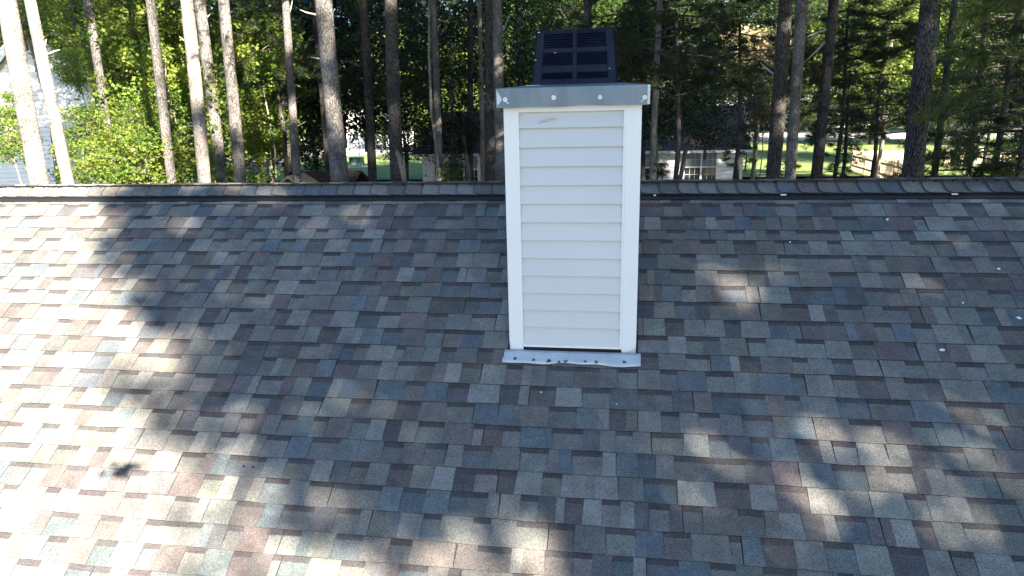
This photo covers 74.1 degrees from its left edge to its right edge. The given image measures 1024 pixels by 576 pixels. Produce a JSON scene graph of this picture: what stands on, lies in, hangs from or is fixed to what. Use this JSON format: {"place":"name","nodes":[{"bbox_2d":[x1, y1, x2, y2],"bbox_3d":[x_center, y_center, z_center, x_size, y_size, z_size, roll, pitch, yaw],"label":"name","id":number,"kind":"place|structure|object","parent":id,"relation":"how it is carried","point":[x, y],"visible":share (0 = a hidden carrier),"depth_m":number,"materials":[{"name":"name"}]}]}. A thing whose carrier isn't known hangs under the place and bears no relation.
{"place":"outdoors","nodes":[
{"label":"outdoors","id":0,"kind":"place"},
{"bbox_2d":[348,156,367,167],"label":"utility box","id":1,"kind":"object","parent":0,"point":[356,162],"visible":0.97,"depth_m":52.89,"materials":[{"name":"green paint"}]},
{"bbox_2d":[232,108,1014,182],"bbox_3d":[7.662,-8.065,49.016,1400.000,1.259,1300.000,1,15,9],"label":"ground","id":2,"kind":"structure","parent":0,"point":[806,177],"depth_m":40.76,"materials":[{"name":"green plant"}]},
{"bbox_2d":[0,89,37,175],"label":"sapling","id":3,"kind":"object","parent":2,"relation":"on","point":[8,110],"visible":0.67,"depth_m":15.60,"materials":[{"name":"green plant"}]},
{"bbox_2d":[0,116,46,183],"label":"sapling","id":4,"kind":"object","parent":2,"relation":"on","point":[9,145],"visible":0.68,"depth_m":14.19,"materials":[{"name":"green plant"}]},
{"bbox_2d":[0,0,49,184],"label":"pine tree","id":5,"kind":"object","parent":2,"relation":"on","point":[20,79],"visible":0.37,"depth_m":10.16,"materials":[{"name":"brown plant"}]},
{"bbox_2d":[0,0,81,184],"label":"broadleaf tree","id":6,"kind":"object","parent":2,"relation":"on","point":[25,27],"visible":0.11,"depth_m":23.45,"materials":[{"name":"green plant"}]},
{"bbox_2d":[24,0,74,184],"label":"pine tree","id":7,"kind":"object","parent":2,"relation":"on","point":[54,120],"visible":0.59,"depth_m":12.80,"materials":[{"name":"brown plant"}]},
{"bbox_2d":[35,45,111,157],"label":"sapling","id":8,"kind":"object","parent":2,"relation":"on","point":[77,75],"visible":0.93,"depth_m":17.74,"materials":[{"name":"green plant"}]},
{"bbox_2d":[18,0,131,158],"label":"broadleaf tree","id":9,"kind":"object","parent":2,"relation":"on","point":[71,16],"visible":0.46,"depth_m":21.29,"materials":[{"name":"green plant"}]},
{"bbox_2d":[39,102,124,183],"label":"sapling","id":10,"kind":"object","parent":2,"relation":"on","point":[83,129],"visible":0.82,"depth_m":15.68,"materials":[{"name":"green plant"}]},
{"bbox_2d":[45,134,127,183],"bbox_3d":[-8.837,-0.656,14.717,1.781,5.209,1.622,1,15,9],"label":"bush","id":11,"kind":"object","parent":2,"relation":"on","point":[99,171],"visible":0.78,"depth_m":14.17,"materials":[{"name":"green plant"}]},
{"bbox_2d":[23,0,164,152],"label":"broadleaf tree","id":12,"kind":"object","parent":2,"relation":"on","point":[118,71],"visible":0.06,"depth_m":24.33,"materials":[{"name":"green plant"}]},
{"bbox_2d":[0,27,197,184],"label":"house","id":13,"kind":"structure","parent":2,"relation":"on","point":[8,175],"depth_m":24.58,"materials":[{"name":"white"}]},
{"bbox_2d":[79,0,127,181],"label":"pine tree","id":14,"kind":"object","parent":2,"relation":"on","point":[98,78],"visible":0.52,"depth_m":16.44,"materials":[{"name":"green plant"}]},
{"bbox_2d":[56,0,183,157],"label":"sapling","id":15,"kind":"object","parent":2,"relation":"on","point":[128,28],"visible":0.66,"depth_m":19.65,"materials":[{"name":"green plant"}]},
{"bbox_2d":[71,94,191,183],"bbox_3d":[-10.487,-2.529,19.225,3.394,5.720,3.647,-7,16,-18],"label":"broadleaf tree","id":16,"kind":"object","parent":2,"relation":"on","point":[123,113],"visible":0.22,"depth_m":18.62,"materials":[{"name":"green plant"}]},
{"bbox_2d":[78,123,196,183],"bbox_3d":[-8.803,-1.448,16.902,2.814,5.197,3.267,1,15,9],"label":"bush","id":17,"kind":"object","parent":2,"relation":"on","point":[139,169],"visible":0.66,"depth_m":16.27,"materials":[{"name":"green plant"}]},
{"bbox_2d":[27,0,271,165],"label":"broadleaf tree","id":18,"kind":"object","parent":2,"relation":"on","point":[111,67],"visible":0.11,"depth_m":22.03,"materials":[{"name":"green plant"}]},
{"bbox_2d":[145,0,176,182],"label":"pine tree","id":19,"kind":"object","parent":2,"relation":"on","point":[163,113],"visible":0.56,"depth_m":15.78,"materials":[{"name":"brown plant"}]},
{"bbox_2d":[106,39,223,182],"bbox_3d":[-9.853,-3.742,20.318,3.569,7.164,3.193,1,15,9],"label":"sapling","id":20,"kind":"object","parent":2,"relation":"on","point":[140,56],"visible":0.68,"depth_m":19.41,"materials":[{"name":"green plant"}]},
{"bbox_2d":[82,0,249,176],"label":"broadleaf tree","id":21,"kind":"object","parent":2,"relation":"on","point":[208,10],"visible":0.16,"depth_m":21.85,"materials":[{"name":"green plant"}]},
{"bbox_2d":[128,118,247,182],"bbox_3d":[-9.140,-2.492,19.868,3.209,5.078,2.897,1,15,9],"label":"bush","id":22,"kind":"object","parent":2,"relation":"on","point":[176,127],"visible":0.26,"depth_m":19.26,"materials":[{"name":"green plant"}]},
{"bbox_2d":[179,0,210,182],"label":"pine tree","id":23,"kind":"object","parent":2,"relation":"on","point":[190,39],"visible":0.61,"depth_m":14.37,"materials":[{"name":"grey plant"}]},
{"bbox_2d":[139,48,269,144],"bbox_3d":[-9.965,-4.450,22.619,4.040,6.952,4.342,-8,17,-24],"label":"broadleaf tree","id":24,"kind":"object","parent":2,"relation":"on","point":[219,72],"visible":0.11,"depth_m":21.78,"materials":[{"name":"green plant"}]},
{"bbox_2d":[105,0,313,132],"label":"broadleaf tree","id":25,"kind":"object","parent":2,"relation":"on","point":[232,13],"visible":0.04,"depth_m":24.85,"materials":[{"name":"green plant"}]},
{"bbox_2d":[194,0,234,182],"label":"pine tree","id":26,"kind":"object","parent":2,"relation":"on","point":[215,127],"visible":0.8,"depth_m":16.31,"materials":[{"name":"grey plant"}]},
{"bbox_2d":[168,85,282,159],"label":"sapling","id":27,"kind":"object","parent":2,"relation":"on","point":[247,134],"visible":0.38,"depth_m":19.70,"materials":[{"name":"green plant"}]},
{"bbox_2d":[218,0,246,182],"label":"pine tree","id":28,"kind":"object","parent":2,"relation":"on","point":[235,126],"visible":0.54,"depth_m":15.56,"materials":[{"name":"grey plant"}]},
{"bbox_2d":[210,144,283,182],"bbox_3d":[-8.346,-2.560,21.391,2.536,4.083,2.917,1,15,9],"label":"bush","id":29,"kind":"object","parent":2,"relation":"on","point":[257,175],"visible":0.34,"depth_m":21.16,"materials":[{"name":"green plant"}]},
{"bbox_2d":[208,6,309,182],"bbox_3d":[-8.134,-4.883,22.128,3.837,7.952,3.390,-11,18,-31],"label":"sapling","id":30,"kind":"object","parent":2,"relation":"on","point":[261,72],"visible":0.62,"depth_m":21.04,"materials":[{"name":"green plant"}]},
{"bbox_2d":[211,39,322,181],"bbox_3d":[-10.895,-6.605,28.182,6.947,7.844,6.464,-4,15,-11],"label":"broadleaf tree","id":31,"kind":"object","parent":2,"relation":"on","point":[304,123],"visible":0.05,"depth_m":28.19,"materials":[{"name":"green plant"}]},
{"bbox_2d":[201,0,339,176],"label":"broadleaf tree","id":32,"kind":"object","parent":2,"relation":"on","point":[274,41],"visible":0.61,"depth_m":20.99,"materials":[{"name":"green plant"}]},
{"bbox_2d":[174,0,379,176],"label":"broadleaf tree","id":33,"kind":"object","parent":2,"relation":"on","point":[319,133],"visible":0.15,"depth_m":30.38,"materials":[{"name":"green plant"}]},
{"bbox_2d":[240,60,313,182],"bbox_3d":[-9.957,-5.692,26.813,3.908,6.753,3.676,6,17,25],"label":"broadleaf tree","id":34,"kind":"object","parent":2,"relation":"on","point":[271,105],"visible":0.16,"depth_m":26.46,"materials":[{"name":"green plant"}]},
{"bbox_2d":[241,100,313,182],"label":"sapling","id":35,"kind":"object","parent":2,"relation":"on","point":[274,112],"visible":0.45,"depth_m":22.75,"materials":[{"name":"green plant"}]},
{"bbox_2d":[273,0,291,174],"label":"pine tree","id":36,"kind":"object","parent":2,"relation":"on","point":[283,96],"visible":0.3,"depth_m":24.57,"materials":[{"name":"brown plant"}]},
{"bbox_2d":[282,0,305,182],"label":"pine tree","id":37,"kind":"object","parent":2,"relation":"on","point":[292,98],"visible":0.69,"depth_m":18.24,"materials":[{"name":"brown plant"}]},
{"bbox_2d":[279,172,317,182],"bbox_3d":[-7.162,-2.414,22.917,1.040,2.845,1.220,1,15,9],"label":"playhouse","id":38,"kind":"object","parent":2,"relation":"on","point":[305,177],"visible":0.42,"depth_m":22.52,"materials":[{"name":"brown wood"}]},
{"bbox_2d":[311,0,329,170],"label":"pine tree","id":39,"kind":"object","parent":2,"relation":"on","point":[324,133],"visible":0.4,"depth_m":24.14,"materials":[{"name":"brown plant"}]},
{"bbox_2d":[301,0,348,181],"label":"pine tree","id":40,"kind":"object","parent":2,"relation":"on","point":[336,144],"visible":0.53,"depth_m":13.45,"materials":[{"name":"grey plant"}]},
{"bbox_2d":[297,89,354,170],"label":"broadleaf tree","id":41,"kind":"object","parent":2,"relation":"on","point":[315,168],"visible":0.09,"depth_m":39.38,"materials":[{"name":"green plant"}]},
{"bbox_2d":[301,170,367,181],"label":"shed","id":42,"kind":"structure","parent":2,"relation":"on","point":[354,176],"depth_m":23.78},
{"bbox_2d":[249,0,476,159],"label":"broadleaf tree","id":43,"kind":"object","parent":2,"relation":"on","point":[344,27],"visible":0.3,"depth_m":29.38,"materials":[{"name":"green plant"}]},
{"bbox_2d":[359,0,376,181],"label":"pine tree","id":44,"kind":"object","parent":2,"relation":"on","point":[369,109],"visible":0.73,"depth_m":22.46,"materials":[{"name":"brown plant"}]},
{"bbox_2d":[346,110,412,147],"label":"house","id":45,"kind":"structure","parent":2,"relation":"on","point":[356,145],"depth_m":80.12,"materials":[{"name":"white"}]},
{"bbox_2d":[336,0,452,121],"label":"pine tree","id":46,"kind":"object","parent":2,"relation":"on","point":[347,81],"visible":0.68,"depth_m":23.94,"materials":[{"name":"green plant"}]},
{"bbox_2d":[384,0,406,181],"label":"pine tree","id":47,"kind":"object","parent":2,"relation":"on","point":[397,172],"visible":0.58,"depth_m":17.51,"materials":[{"name":"brown plant"}]},
{"bbox_2d":[362,97,428,181],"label":"broadleaf tree","id":48,"kind":"object","parent":2,"relation":"on","point":[386,143],"visible":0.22,"depth_m":42.34,"materials":[{"name":"green plant"}]},
{"bbox_2d":[385,0,484,110],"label":"pine tree","id":49,"kind":"object","parent":2,"relation":"on","point":[451,2],"visible":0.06,"depth_m":39.10,"materials":[{"name":"green plant"}]},
{"bbox_2d":[428,0,442,180],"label":"pine tree","id":50,"kind":"object","parent":2,"relation":"on","point":[433,48],"visible":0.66,"depth_m":20.87,"materials":[{"name":"brown plant"}]},
{"bbox_2d":[347,0,533,178],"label":"broadleaf tree","id":51,"kind":"object","parent":2,"relation":"on","point":[447,67],"visible":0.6,"depth_m":27.11,"materials":[{"name":"green plant"}]},
{"bbox_2d":[433,160,473,180],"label":"sapling","id":52,"kind":"object","parent":2,"relation":"on","point":[452,167],"visible":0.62,"depth_m":21.55,"materials":[{"name":"green plant"}]},
{"bbox_2d":[448,114,479,180],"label":"broadleaf tree","id":53,"kind":"object","parent":2,"relation":"on","point":[465,144],"visible":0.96,"depth_m":26.26,"materials":[{"name":"green plant"}]},
{"bbox_2d":[419,28,512,111],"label":"woodland tree","id":54,"kind":"object","parent":2,"relation":"on","point":[462,79],"visible":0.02,"depth_m":91.18,"materials":[{"name":"green plant"}]},
{"bbox_2d":[467,0,473,180],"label":"pine tree","id":55,"kind":"object","parent":2,"relation":"on","point":[470,62],"visible":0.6,"depth_m":26.14,"materials":[{"name":"brown plant"}]},
{"bbox_2d":[477,0,484,180],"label":"pine tree","id":56,"kind":"object","parent":2,"relation":"on","point":[481,109],"visible":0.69,"depth_m":25.87,"materials":[{"name":"brown plant"}]},
{"bbox_2d":[484,0,494,180],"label":"pine tree","id":57,"kind":"object","parent":2,"relation":"on","point":[489,136],"visible":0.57,"depth_m":19.58,"materials":[{"name":"brown plant"}]},
{"bbox_2d":[492,0,509,180],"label":"pine tree","id":58,"kind":"object","parent":2,"relation":"on","point":[498,69],"visible":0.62,"depth_m":18.36,"materials":[{"name":"brown plant"}]},
{"bbox_2d":[0,27,1023,575],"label":"house","id":59,"kind":"structure","parent":2,"relation":"on","point":[296,383],"depth_m":4.20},
{"bbox_2d":[438,0,612,126],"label":"broadleaf tree","id":60,"kind":"object","parent":2,"relation":"on","point":[522,66],"visible":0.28,"depth_m":31.04,"materials":[{"name":"green plant"}]},
{"bbox_2d":[507,0,582,84],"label":"pine tree","id":61,"kind":"object","parent":2,"relation":"on","point":[577,19],"visible":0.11,"depth_m":38.81,"materials":[{"name":"green plant"}]},
{"bbox_2d":[505,0,622,84],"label":"woodland tree","id":62,"kind":"object","parent":2,"relation":"on","point":[609,2],"visible":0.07,"depth_m":46.89,"materials":[{"name":"green plant"}]},
{"bbox_2d":[413,105,751,181],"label":"house","id":63,"kind":"structure","parent":2,"relation":"on","point":[711,166],"depth_m":31.78,"materials":[{"name":"white"}]},
{"bbox_2d":[447,156,480,180],"bbox_3d":[-2.368,-5.833,33.364,1.640,1.500,0.080,1,15,9],"label":"window","id":64,"kind":"structure","parent":63,"relation":"in","point":[476,171],"depth_m":33.28,"materials":[{"name":"grey glass"}]},
{"bbox_2d":[683,153,719,178],"bbox_3d":[8.820,-5.647,31.646,1.640,1.500,0.080,1,15,9],"label":"window","id":65,"kind":"structure","parent":63,"relation":"in","point":[696,167],"depth_m":31.62,"materials":[{"name":"white glass"}]},
{"bbox_2d":[567,0,692,86],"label":"pine tree","id":66,"kind":"object","parent":2,"relation":"on","point":[633,5],"visible":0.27,"depth_m":21.28,"materials":[{"name":"green plant"}]},
{"bbox_2d":[244,82,1022,154],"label":"undergrowth","id":67,"kind":"object","parent":2,"relation":"on","point":[786,126],"visible":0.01,"depth_m":96.26,"materials":[{"name":"green plant"}]},
{"bbox_2d":[564,0,708,106],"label":"woodland tree","id":68,"kind":"object","parent":2,"relation":"on","point":[619,4],"visible":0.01,"depth_m":47.01,"materials":[{"name":"green plant"}]},
{"bbox_2d":[639,0,644,179],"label":"pine tree","id":69,"kind":"object","parent":2,"relation":"on","point":[642,173],"visible":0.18,"depth_m":25.04,"materials":[{"name":"brown plant"}]},
{"bbox_2d":[649,0,662,179],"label":"pine tree","id":70,"kind":"object","parent":2,"relation":"on","point":[654,118],"visible":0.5,"depth_m":20.75,"materials":[{"name":"brown plant"}]},
{"bbox_2d":[650,161,672,179],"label":"sapling","id":71,"kind":"object","parent":2,"relation":"on","point":[662,174],"visible":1,"depth_m":19.28,"materials":[{"name":"green plant"}]},
{"bbox_2d":[579,0,748,179],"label":"broadleaf tree","id":72,"kind":"object","parent":2,"relation":"on","point":[663,125],"visible":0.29,"depth_m":22.74,"materials":[{"name":"green plant"}]},
{"bbox_2d":[625,0,702,106],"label":"pine tree","id":73,"kind":"object","parent":2,"relation":"on","point":[672,8],"visible":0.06,"depth_m":36.76,"materials":[{"name":"green plant"}]},
{"bbox_2d":[601,0,762,179],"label":"pine tree","id":74,"kind":"object","parent":2,"relation":"on","point":[634,42],"visible":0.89,"depth_m":17.37,"materials":[{"name":"green plant"}]},
{"bbox_2d":[660,30,772,179],"bbox_3d":[8.324,-6.834,28.299,5.111,7.325,5.157,1,15,9],"label":"broadleaf tree","id":75,"kind":"object","parent":2,"relation":"on","point":[706,138],"visible":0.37,"depth_m":27.84,"materials":[{"name":"green plant"}]},
{"bbox_2d":[688,0,757,105],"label":"woodland tree","id":76,"kind":"object","parent":2,"relation":"on","point":[716,24],"visible":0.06,"depth_m":88.06,"materials":[{"name":"green plant"}]},
{"bbox_2d":[721,127,758,178],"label":"pine tree","id":77,"kind":"object","parent":2,"relation":"on","point":[748,160],"visible":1,"depth_m":17.25,"materials":[{"name":"green plant"}]},
{"bbox_2d":[674,0,811,178],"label":"pine tree","id":78,"kind":"object","parent":2,"relation":"on","point":[742,42],"visible":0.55,"depth_m":19.67,"materials":[{"name":"green plant"}]},
{"bbox_2d":[725,75,789,178],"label":"broadleaf tree","id":79,"kind":"object","parent":2,"relation":"on","point":[754,122],"visible":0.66,"depth_m":30.06,"materials":[{"name":"green plant"}]},
{"bbox_2d":[717,24,803,170],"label":"sapling","id":80,"kind":"object","parent":2,"relation":"on","point":[765,32],"visible":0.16,"depth_m":40.66,"materials":[{"name":"green plant"}]},
{"bbox_2d":[711,0,819,143],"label":"woodland tree","id":81,"kind":"object","parent":2,"relation":"on","point":[771,13],"visible":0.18,"depth_m":63.75,"materials":[{"name":"green plant"}]},
{"bbox_2d":[760,0,792,178],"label":"pine tree","id":82,"kind":"object","parent":2,"relation":"on","point":[778,111],"visible":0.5,"depth_m":14.71,"materials":[{"name":"brown plant"}]},
{"bbox_2d":[784,0,807,178],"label":"pine tree","id":83,"kind":"object","parent":2,"relation":"on","point":[795,89],"visible":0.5,"depth_m":13.71,"materials":[{"name":"grey plant"}]},
{"bbox_2d":[749,0,849,118],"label":"woodland tree","id":84,"kind":"object","parent":2,"relation":"on","point":[806,102],"visible":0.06,"depth_m":64.10,"materials":[{"name":"green plant"}]},
{"bbox_2d":[776,0,838,178],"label":"pine tree","id":85,"kind":"object","parent":2,"relation":"on","point":[828,43],"visible":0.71,"depth_m":17.90,"materials":[{"name":"brown plant"}]},
{"bbox_2d":[770,0,875,132],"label":"pine tree","id":86,"kind":"object","parent":2,"relation":"on","point":[806,115],"visible":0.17,"depth_m":38.16,"materials":[{"name":"green plant"}]},
{"bbox_2d":[808,143,853,178],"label":"pine tree","id":87,"kind":"object","parent":2,"relation":"on","point":[836,164],"visible":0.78,"depth_m":19.58,"materials":[{"name":"green plant"}]},
{"bbox_2d":[763,0,917,178],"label":"pine tree","id":88,"kind":"object","parent":2,"relation":"on","point":[812,64],"visible":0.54,"depth_m":19.91,"materials":[{"name":"green plant"}]},
{"bbox_2d":[798,37,891,178],"bbox_3d":[11.271,-5.087,22.880,2.817,6.634,3.356,10,19,35],"label":"pine tree","id":89,"kind":"object","parent":2,"relation":"on","point":[847,141],"visible":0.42,"depth_m":22.45,"materials":[{"name":"green plant"}]},
{"bbox_2d":[851,150,901,177],"bbox_3d":[20.376,-6.507,37.325,0.160,1.400,10.435,1,15,10],"label":"picket fence","id":90,"kind":"object","parent":2,"relation":"on","point":[886,168],"visible":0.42,"depth_m":38.83,"materials":[{"name":"beige wood"}]},
{"bbox_2d":[850,149,903,167],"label":"picket fence","id":91,"kind":"object","parent":2,"relation":"on","point":[890,154],"visible":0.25,"depth_m":42.65,"materials":[{"name":"beige wood"}]},
{"bbox_2d":[804,0,961,177],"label":"pine tree","id":92,"kind":"object","parent":2,"relation":"on","point":[875,127],"visible":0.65,"depth_m":20.25,"materials":[{"name":"green plant"}]},
{"bbox_2d":[819,0,947,144],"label":"woodland tree","id":93,"kind":"object","parent":2,"relation":"on","point":[870,142],"visible":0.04,"depth_m":62.48,"materials":[{"name":"green plant"}]},
{"bbox_2d":[793,0,999,177],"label":"broadleaf tree","id":94,"kind":"object","parent":2,"relation":"on","point":[893,65],"visible":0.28,"depth_m":31.19,"materials":[{"name":"green plant"}]},
{"bbox_2d":[855,0,999,135],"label":"pine tree","id":95,"kind":"object","parent":2,"relation":"on","point":[890,116],"visible":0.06,"depth_m":32.04,"materials":[{"name":"green plant"}]},
{"bbox_2d":[901,0,966,177],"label":"pine tree","id":96,"kind":"object","parent":2,"relation":"on","point":[914,155],"visible":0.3,"depth_m":10.26,"materials":[{"name":"brown plant"}]},
{"bbox_2d":[931,0,957,176],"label":"pine tree","id":97,"kind":"object","parent":2,"relation":"on","point":[946,70],"visible":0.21,"depth_m":19.42,"materials":[{"name":"brown plant"}]},
{"bbox_2d":[874,45,1023,177],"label":"pine tree","id":98,"kind":"object","parent":2,"relation":"on","point":[992,77],"visible":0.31,"depth_m":16.53,"materials":[{"name":"green plant"}]},
{"bbox_2d":[891,1,1023,166],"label":"woodland tree","id":99,"kind":"object","parent":2,"relation":"on","point":[987,46],"visible":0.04,"depth_m":40.29,"materials":[{"name":"green plant"}]},
{"bbox_2d":[894,0,1023,162],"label":"broadleaf tree","id":100,"kind":"object","parent":2,"relation":"on","point":[988,36],"visible":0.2,"depth_m":29.58,"materials":[{"name":"green plant"}]},
{"bbox_2d":[906,0,1023,132],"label":"pine tree","id":101,"kind":"object","parent":2,"relation":"on","point":[989,6],"visible":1,"depth_m":8.41,"materials":[{"name":"green plant"}]},
{"bbox_2d":[924,13,1023,176],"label":"pine tree","id":102,"kind":"object","parent":2,"relation":"on","point":[952,155],"visible":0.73,"depth_m":13.44,"materials":[{"name":"green plant"}]},
{"bbox_2d":[952,42,1023,174],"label":"pine tree","id":103,"kind":"object","parent":2,"relation":"on","point":[999,81],"visible":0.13,"depth_m":19.43,"materials":[{"name":"green plant"}]},
{"bbox_2d":[967,138,1023,176],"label":"sapling","id":104,"kind":"object","parent":2,"relation":"on","point":[1003,155],"visible":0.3,"depth_m":15.86,"materials":[{"name":"green plant"}]},
{"bbox_2d":[990,5,1022,176],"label":"pine tree","id":105,"kind":"object","parent":2,"relation":"on","point":[1005,90],"visible":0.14,"depth_m":18.38,"materials":[{"name":"brown plant"}]},
{"bbox_2d":[747,128,1020,140],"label":"street","id":106,"kind":"structure","parent":0,"point":[892,136],"depth_m":79.22,"materials":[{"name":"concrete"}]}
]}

